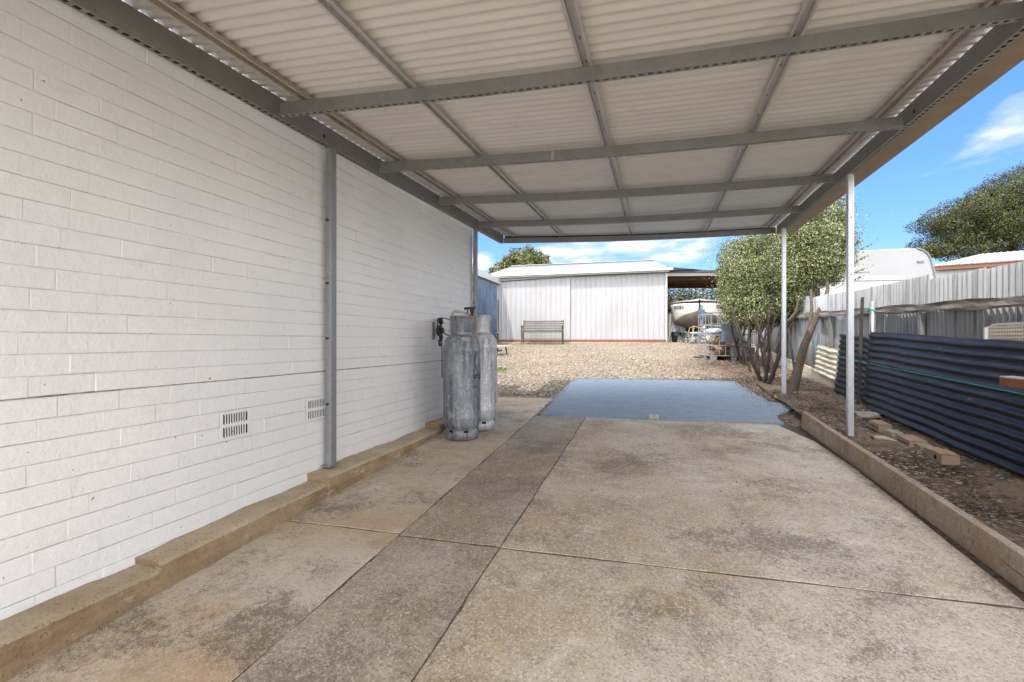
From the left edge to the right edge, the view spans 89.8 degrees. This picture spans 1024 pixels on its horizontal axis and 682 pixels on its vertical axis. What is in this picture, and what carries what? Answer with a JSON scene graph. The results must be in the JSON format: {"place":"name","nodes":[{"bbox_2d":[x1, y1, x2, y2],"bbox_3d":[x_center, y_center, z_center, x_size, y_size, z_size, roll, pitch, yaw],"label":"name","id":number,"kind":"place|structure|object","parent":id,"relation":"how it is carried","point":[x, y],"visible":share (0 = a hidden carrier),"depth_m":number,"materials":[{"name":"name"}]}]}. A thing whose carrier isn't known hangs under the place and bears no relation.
{"place":"outdoors","nodes":[
{"label":"outdoors","id":0,"kind":"place"},
{"bbox_2d":[7,397,1023,681],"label":"driveway","id":1,"kind":"structure","parent":0,"point":[387,613],"depth_m":2.38,"materials":[{"name":"concrete"}]},
{"bbox_2d":[443,315,480,440],"bbox_3d":[-0.500,0.357,5.133,0.375,1.214,0.375,0,0,16],"label":"gas cylinder","id":2,"kind":"object","parent":1,"relation":"on","point":[461,385],"visible":1,"depth_m":4.98,"materials":[{"name":"metal"}]},
{"bbox_2d":[464,306,475,331],"bbox_3d":[-0.423,-0.219,5.173,0.116,0.254,0.064,0,0,16],"label":"gas valve","id":3,"kind":"object","parent":2,"relation":"on","point":[471,309],"visible":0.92,"depth_m":5.15,"materials":[{"name":"grey metal"}]},
{"bbox_2d":[469,315,496,430],"bbox_3d":[-0.345,0.331,5.520,0.375,1.214,0.375,0,0,16],"label":"gas cylinder","id":4,"kind":"object","parent":1,"relation":"on","point":[488,367],"visible":0.55,"depth_m":5.38,"materials":[{"name":"metal"}]},
{"bbox_2d":[369,387,857,556],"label":"fallen leaves","id":5,"kind":"object","parent":1,"relation":"on","point":[683,463],"visible":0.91,"depth_m":3.72,"materials":[{"name":"brown plant"}]},
{"bbox_2d":[802,411,833,446],"bbox_3d":[2.940,0.861,4.960,0.050,0.262,0.752,0,0,14],"label":"concrete sleeper","id":6,"kind":"object","parent":1,"relation":"on","point":[815,427],"visible":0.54,"depth_m":4.92,"materials":[{"name":"concrete"}]},
{"bbox_2d":[829,429,923,510],"bbox_3d":[2.670,0.938,3.859,0.050,0.298,1.487,0,0,14],"label":"concrete sleeper","id":7,"kind":"object","parent":1,"relation":"on","point":[898,484],"visible":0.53,"depth_m":3.65,"materials":[{"name":"beige concrete"}]},
{"bbox_2d":[917,486,1023,592],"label":"concrete sleeper","id":8,"kind":"object","parent":1,"relation":"on","point":[981,541],"visible":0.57,"depth_m":2.58,"materials":[{"name":"beige concrete"}]},
{"bbox_2d":[649,414,658,418],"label":"timber block","id":9,"kind":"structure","parent":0,"point":[652,416],"depth_m":5.82,"materials":[{"name":"beige wood"}]},
{"bbox_2d":[497,342,814,426],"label":"gravel yard","id":10,"kind":"structure","parent":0,"point":[791,418],"depth_m":11.11,"materials":[{"name":"beige gravel"}]},
{"bbox_2d":[472,269,500,339],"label":"blue shed","id":11,"kind":"structure","parent":10,"relation":"on","point":[487,293],"depth_m":18.93,"materials":[{"name":"metal"}]},
{"bbox_2d":[497,367,507,371],"bbox_3d":[-0.381,0.602,10.844,0.616,0.137,0.834,0,0,16],"label":"grass tuft","id":12,"kind":"object","parent":10,"relation":"on","point":[500,369],"visible":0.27,"depth_m":10.74,"materials":[{"name":"green plant"}]},
{"bbox_2d":[497,345,509,354],"bbox_3d":[-0.638,0.294,14.243,0.352,0.344,1.704,0,0,30],"label":"plank bench","id":13,"kind":"object","parent":10,"relation":"on","point":[500,346],"visible":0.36,"depth_m":14.77,"materials":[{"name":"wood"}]},
{"bbox_2d":[521,320,563,343],"bbox_3d":[1.126,-0.335,18.879,1.520,0.910,0.656,0,0,10],"label":"garden bench","id":14,"kind":"object","parent":10,"relation":"on","point":[534,325],"visible":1,"depth_m":19.04,"materials":[{"name":"grey wood"}]},
{"bbox_2d":[671,305,720,343],"bbox_3d":[7.136,-0.576,19.972,1.960,1.359,5.175,0,0,16],"label":"boat trailer","id":15,"kind":"object","parent":10,"relation":"on","point":[701,310],"visible":0.52,"depth_m":17.76,"materials":[{"name":"grey metal"}]},
{"bbox_2d":[668,311,684,340],"bbox_3d":[6.210,-0.625,19.390,0.627,1.250,0.026,0,0,7],"label":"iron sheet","id":16,"kind":"object","parent":15,"relation":"in","point":[677,328],"visible":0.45,"depth_m":19.39,"materials":[{"name":"grey metal"}]},
{"bbox_2d":[667,293,724,331],"bbox_3d":[7.235,-1.203,20.229,2.390,1.612,4.628,0,0,16],"label":"boat","id":17,"kind":"object","parent":15,"relation":"on","point":[684,314],"visible":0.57,"depth_m":18.45,"materials":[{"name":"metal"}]},
{"bbox_2d":[698,312,756,360],"bbox_3d":[5.221,-0.107,12.532,1.020,1.134,1.184,0,0,5],"label":"tote cage","id":18,"kind":"object","parent":10,"relation":"on","point":[726,334],"visible":0.57,"depth_m":11.98,"materials":[{"name":"metal"}]},
{"bbox_2d":[707,346,715,350],"bbox_3d":[4.933,0.182,12.690,0.122,0.165,0.414,0,0,37],"label":"firewood log","id":19,"kind":"object","parent":18,"relation":"in","point":[711,348],"visible":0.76,"depth_m":12.56,"materials":[{"name":"brown wood"}]},
{"bbox_2d":[706,328,721,333],"bbox_3d":[4.785,-0.234,12.095,0.410,0.134,0.296,0,0,16],"label":"grey bag","id":20,"kind":"object","parent":18,"relation":"in","point":[714,330],"visible":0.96,"depth_m":12.00,"materials":[{"name":"plastic"}]},
{"bbox_2d":[708,350,726,357],"bbox_3d":[5.004,0.288,12.333,0.574,0.226,0.144,0,0,-7],"label":"firewood log","id":21,"kind":"object","parent":18,"relation":"in","point":[717,352],"visible":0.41,"depth_m":12.27,"materials":[{"name":"brown wood"}]},
{"bbox_2d":[714,336,720,341],"bbox_3d":[4.886,-0.055,12.108,0.254,0.139,0.125,0,0,-34],"label":"firewood log","id":22,"kind":"object","parent":18,"relation":"in","point":[716,338],"visible":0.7,"depth_m":12.05,"materials":[{"name":"brown wood"}]},
{"bbox_2d":[712,341,727,346],"bbox_3d":[4.941,0.084,12.188,0.371,0.180,0.099,0,0,21],"label":"firewood log","id":23,"kind":"object","parent":18,"relation":"in","point":[715,343],"visible":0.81,"depth_m":12.17,"materials":[{"name":"brown wood"}]},
{"bbox_2d":[721,342,740,350],"bbox_3d":[5.190,0.136,12.164,0.488,0.216,0.103,0,0,-13],"label":"firewood log","id":24,"kind":"object","parent":18,"relation":"in","point":[727,348],"visible":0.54,"depth_m":12.11,"materials":[{"name":"brown wood"}]},
{"bbox_2d":[701,234,821,383],"bbox_3d":[4.903,-1.065,10.181,2.195,3.621,4.278,0,0,16],"label":"shrub","id":25,"kind":"object","parent":10,"relation":"on","point":[745,294],"visible":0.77,"depth_m":10.34,"materials":[{"name":"green plant"}]},
{"bbox_2d":[787,328,794,366],"bbox_3d":[4.492,0.281,8.220,0.032,0.976,0.583,0,0,15],"label":"star picket","id":26,"kind":"object","parent":10,"relation":"on","point":[791,348],"visible":0.64,"depth_m":8.31,"materials":[{"name":"black metal"}]},
{"bbox_2d":[869,301,875,338],"bbox_3d":[4.353,0.196,6.204,0.066,1.346,0.064,0,0,16],"label":"fence pole","id":27,"kind":"object","parent":10,"relation":"on","point":[872,320],"visible":0.34,"depth_m":6.18,"materials":[{"name":"metal"}]},
{"bbox_2d":[540,379,793,424],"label":"blue paving","id":28,"kind":"structure","parent":0,"point":[689,401],"depth_m":6.82,"materials":[{"name":"blue concrete"}]},
{"bbox_2d":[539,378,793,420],"bbox_3d":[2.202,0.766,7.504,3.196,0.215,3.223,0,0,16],"label":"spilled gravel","id":29,"kind":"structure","parent":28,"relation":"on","point":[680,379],"depth_m":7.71,"materials":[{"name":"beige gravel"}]},
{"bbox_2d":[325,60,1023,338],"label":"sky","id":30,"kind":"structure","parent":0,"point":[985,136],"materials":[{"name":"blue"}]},
{"bbox_2d":[754,381,1023,577],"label":"dirt strip","id":31,"kind":"object","parent":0,"point":[1010,526],"visible":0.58,"depth_m":3.78,"materials":[{"name":"brown soil"}]},
{"bbox_2d":[58,0,1023,466],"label":"carport","id":32,"kind":"object","parent":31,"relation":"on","point":[556,120],"visible":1,"depth_m":3.24,"materials":[{"name":"metal"}]},
{"bbox_2d":[763,195,892,391],"bbox_3d":[5.462,-1.112,8.843,2.119,3.903,3.668,0,0,16],"label":"shrub","id":33,"kind":"object","parent":31,"relation":"on","point":[815,249],"visible":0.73,"depth_m":9.18,"materials":[{"name":"green plant"}]},
{"bbox_2d":[673,358,1023,515],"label":"leaf litter","id":34,"kind":"object","parent":31,"relation":"on","point":[808,404],"visible":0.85,"depth_m":6.49,"materials":[{"name":"brown plant"}]},
{"bbox_2d":[856,297,863,403],"bbox_3d":[4.202,0.173,6.198,0.184,1.409,0.036,0,0,-37],"label":"star picket","id":35,"kind":"object","parent":31,"relation":"on","point":[860,349],"visible":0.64,"depth_m":6.19,"materials":[{"name":"black metal"}]},
{"bbox_2d":[814,345,1023,394],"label":"twine","id":36,"kind":"object","parent":35,"relation":"attached to","point":[935,376],"visible":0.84,"depth_m":4.32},
{"bbox_2d":[833,334,893,420],"bbox_3d":[4.237,0.392,5.995,0.104,0.980,2.650,0,0,16],"label":"corrugated sheet","id":37,"kind":"object","parent":31,"relation":"on","point":[840,385],"visible":0.22,"depth_m":6.83,"materials":[{"name":"metal"}]},
{"bbox_2d":[854,411,879,414],"bbox_3d":[3.939,0.802,5.701,0.200,0.020,0.140,0,0,16],"label":"tile offcut","id":38,"kind":"object","parent":31,"relation":"on","point":[866,412],"visible":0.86,"depth_m":5.71,"materials":[{"name":"white paint"}]},
{"bbox_2d":[856,412,879,418],"bbox_3d":[3.879,0.817,5.602,0.227,0.070,0.183,0,0,16],"label":"rubble piece","id":39,"kind":"object","parent":31,"relation":"on","point":[866,415],"visible":0.96,"depth_m":5.55,"materials":[{"name":"concrete"}]},
{"bbox_2d":[869,420,891,432],"bbox_3d":[3.577,0.829,4.991,0.116,0.095,0.232,0,0,16],"label":"salvaged brick","id":40,"kind":"object","parent":31,"relation":"on","point":[879,426],"visible":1,"depth_m":4.94,"materials":[{"name":"brown brick"}]},
{"bbox_2d":[870,436,896,440],"bbox_3d":[3.366,0.875,4.483,0.077,0.059,0.462,0,0,-33],"label":"bark strip","id":41,"kind":"object","parent":31,"relation":"on","point":[882,438],"visible":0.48,"depth_m":4.55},
{"bbox_2d":[753,375,1021,517],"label":"pebbles","id":42,"kind":"object","parent":31,"relation":"on","point":[951,489],"visible":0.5,"depth_m":5.00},
{"bbox_2d":[883,429,902,435],"bbox_3d":[3.518,0.857,4.742,0.100,0.066,0.160,0,0,13],"label":"salvaged brick","id":43,"kind":"object","parent":31,"relation":"on","point":[891,432],"visible":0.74,"depth_m":4.73,"materials":[{"name":"grey brick"}]},
{"bbox_2d":[896,434,927,446],"bbox_3d":[3.407,0.866,4.382,0.132,0.102,0.250,0,0,16],"label":"salvaged brick","id":44,"kind":"object","parent":31,"relation":"on","point":[911,440],"visible":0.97,"depth_m":4.35,"materials":[{"name":"brown brick"}]},
{"bbox_2d":[914,443,932,450],"bbox_3d":[3.379,0.884,4.216,0.100,0.076,0.100,0,0,10],"label":"salvaged brick","id":45,"kind":"object","parent":31,"relation":"on","point":[919,446],"visible":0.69,"depth_m":4.20,"materials":[{"name":"beige brick"}]},
{"bbox_2d":[924,446,941,455],"bbox_3d":[3.356,0.889,4.089,0.100,0.082,0.100,0,0,19],"label":"salvaged brick","id":46,"kind":"object","parent":31,"relation":"on","point":[926,449],"visible":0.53,"depth_m":4.11,"materials":[{"name":"beige brick"}]},
{"bbox_2d":[861,332,1023,476],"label":"corrugated sheet","id":47,"kind":"object","parent":31,"relation":"on","point":[986,424],"visible":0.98,"depth_m":4.31,"materials":[{"name":"blue metal"}]},
{"bbox_2d":[999,376,1023,388],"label":"timber plank","id":48,"kind":"object","parent":47,"relation":"on","point":[1013,381],"visible":1,"depth_m":3.17,"materials":[{"name":"brown wood"}]},
{"bbox_2d":[929,449,959,464],"bbox_3d":[3.323,0.893,3.953,0.122,0.097,0.170,0,0,13],"label":"salvaged brick","id":49,"kind":"object","parent":31,"relation":"on","point":[944,457],"visible":0.95,"depth_m":3.89,"materials":[{"name":"beige brick"}]},
{"bbox_3d":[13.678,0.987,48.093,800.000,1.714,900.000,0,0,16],"label":"ground","id":50,"kind":"structure","parent":0,"visible":0},
{"bbox_2d":[0,0,472,681],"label":"brick house","id":51,"kind":"structure","parent":50,"relation":"on","point":[162,324],"depth_m":2.55,"materials":[{"name":"brick"}]},
{"bbox_2d":[432,317,449,377],"bbox_3d":[-0.706,0.059,5.408,0.140,0.642,0.549,0,0,-27],"label":"gas regulator","id":52,"kind":"object","parent":51,"relation":"attached to","point":[440,330],"visible":0.88,"depth_m":5.57,"materials":[{"name":"metal"}]},
{"bbox_2d":[450,310,470,334],"bbox_3d":[-0.563,-0.185,6.538,0.024,0.383,1.112,0,0,16],"label":"gas pipe","id":53,"kind":"object","parent":51,"relation":"attached to","point":[454,311],"visible":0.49,"depth_m":6.20,"materials":[{"name":"metal"}]},
{"bbox_2d":[488,244,552,274],"bbox_3d":[0.524,-2.445,26.972,3.587,5.114,2.563,0,0,16],"label":"tree","id":54,"kind":"object","parent":50,"relation":"on","point":[519,258],"visible":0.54,"depth_m":26.49,"materials":[{"name":"green plant"}]},
{"bbox_2d":[492,259,672,342],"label":"white shed","id":55,"kind":"structure","parent":50,"relation":"on","point":[610,302],"depth_m":19.46,"materials":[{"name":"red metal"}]},
{"bbox_2d":[497,277,569,339],"bbox_3d":[0.814,-1.236,19.724,2.889,2.363,0.043,0,0,10],"label":"sliding door","id":56,"kind":"structure","parent":55,"relation":"in","point":[540,299],"depth_m":19.73,"materials":[{"name":"white metal"}]},
{"bbox_2d":[668,314,670,341],"bbox_3d":[5.824,-0.450,18.981,0.069,1.107,0.185,0,0,-15],"label":"timber stake","id":57,"kind":"object","parent":50,"relation":"on","point":[669,327],"visible":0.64,"depth_m":18.95,"materials":[{"name":"white wood"}]},
{"bbox_2d":[667,288,731,342],"bbox_3d":[10.230,-1.516,24.648,6.861,4.155,1.833,0,0,16],"label":"hedge","id":58,"kind":"object","parent":50,"relation":"on","point":[687,296],"visible":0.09,"depth_m":25.00,"materials":[{"name":"green plant"}]},
{"bbox_2d":[667,314,731,341],"bbox_3d":[9.253,-0.575,23.468,4.258,1.550,0.119,0,0,12],"label":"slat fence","id":59,"kind":"object","parent":50,"relation":"on","point":[693,336],"visible":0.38,"depth_m":23.66,"materials":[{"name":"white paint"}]},
{"bbox_2d":[665,267,755,287],"bbox_3d":[8.224,-1.300,20.578,4.401,3.200,4.450,0,0,10],"label":"lean to","id":60,"kind":"object","parent":50,"relation":"on","point":[683,278],"visible":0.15,"depth_m":19.74,"materials":[{"name":"metal"}]},
{"bbox_2d":[760,248,936,296],"bbox_3d":[8.980,-1.025,13.965,3.651,2.559,2.226,0,0,10],"label":"caravan","id":61,"kind":"object","parent":50,"relation":"on","point":[890,266],"visible":0.26,"depth_m":12.79,"materials":[{"name":"silver metal"}]},
{"bbox_2d":[797,288,819,296],"bbox_3d":[7.480,-1.206,13.109,0.700,0.280,0.012,0,0,10],"label":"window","id":62,"kind":"structure","parent":61,"relation":"in","point":[816,294],"depth_m":13.06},
{"bbox_2d":[738,261,1023,388],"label":"fence","id":63,"kind":"object","parent":50,"relation":"on","point":[970,304],"visible":0.23,"depth_m":5.18,"materials":[{"name":"metal"}]},
{"bbox_2d":[813,345,838,380],"bbox_3d":[4.759,0.329,7.666,0.076,0.547,1.550,0,0,16],"label":"corrugated sheet","id":64,"kind":"object","parent":63,"relation":"attached to","point":[825,365],"visible":0.62,"depth_m":7.85,"materials":[{"name":"beige paint"}]},
{"bbox_2d":[983,322,1023,340],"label":"perforated panel","id":65,"kind":"object","parent":63,"relation":"attached to","point":[1013,331],"visible":0.59,"depth_m":3.85,"materials":[{"name":"white paint"}]},
{"bbox_2d":[902,160,1023,261],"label":"tree","id":66,"kind":"object","parent":50,"relation":"on","point":[994,217],"visible":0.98,"depth_m":27.73,"materials":[{"name":"green plant"}]},
{"bbox_2d":[934,250,1023,278],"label":"neighbour house","id":67,"kind":"structure","parent":50,"relation":"on","point":[979,261],"depth_m":18.72,"materials":[{"name":"metal"}]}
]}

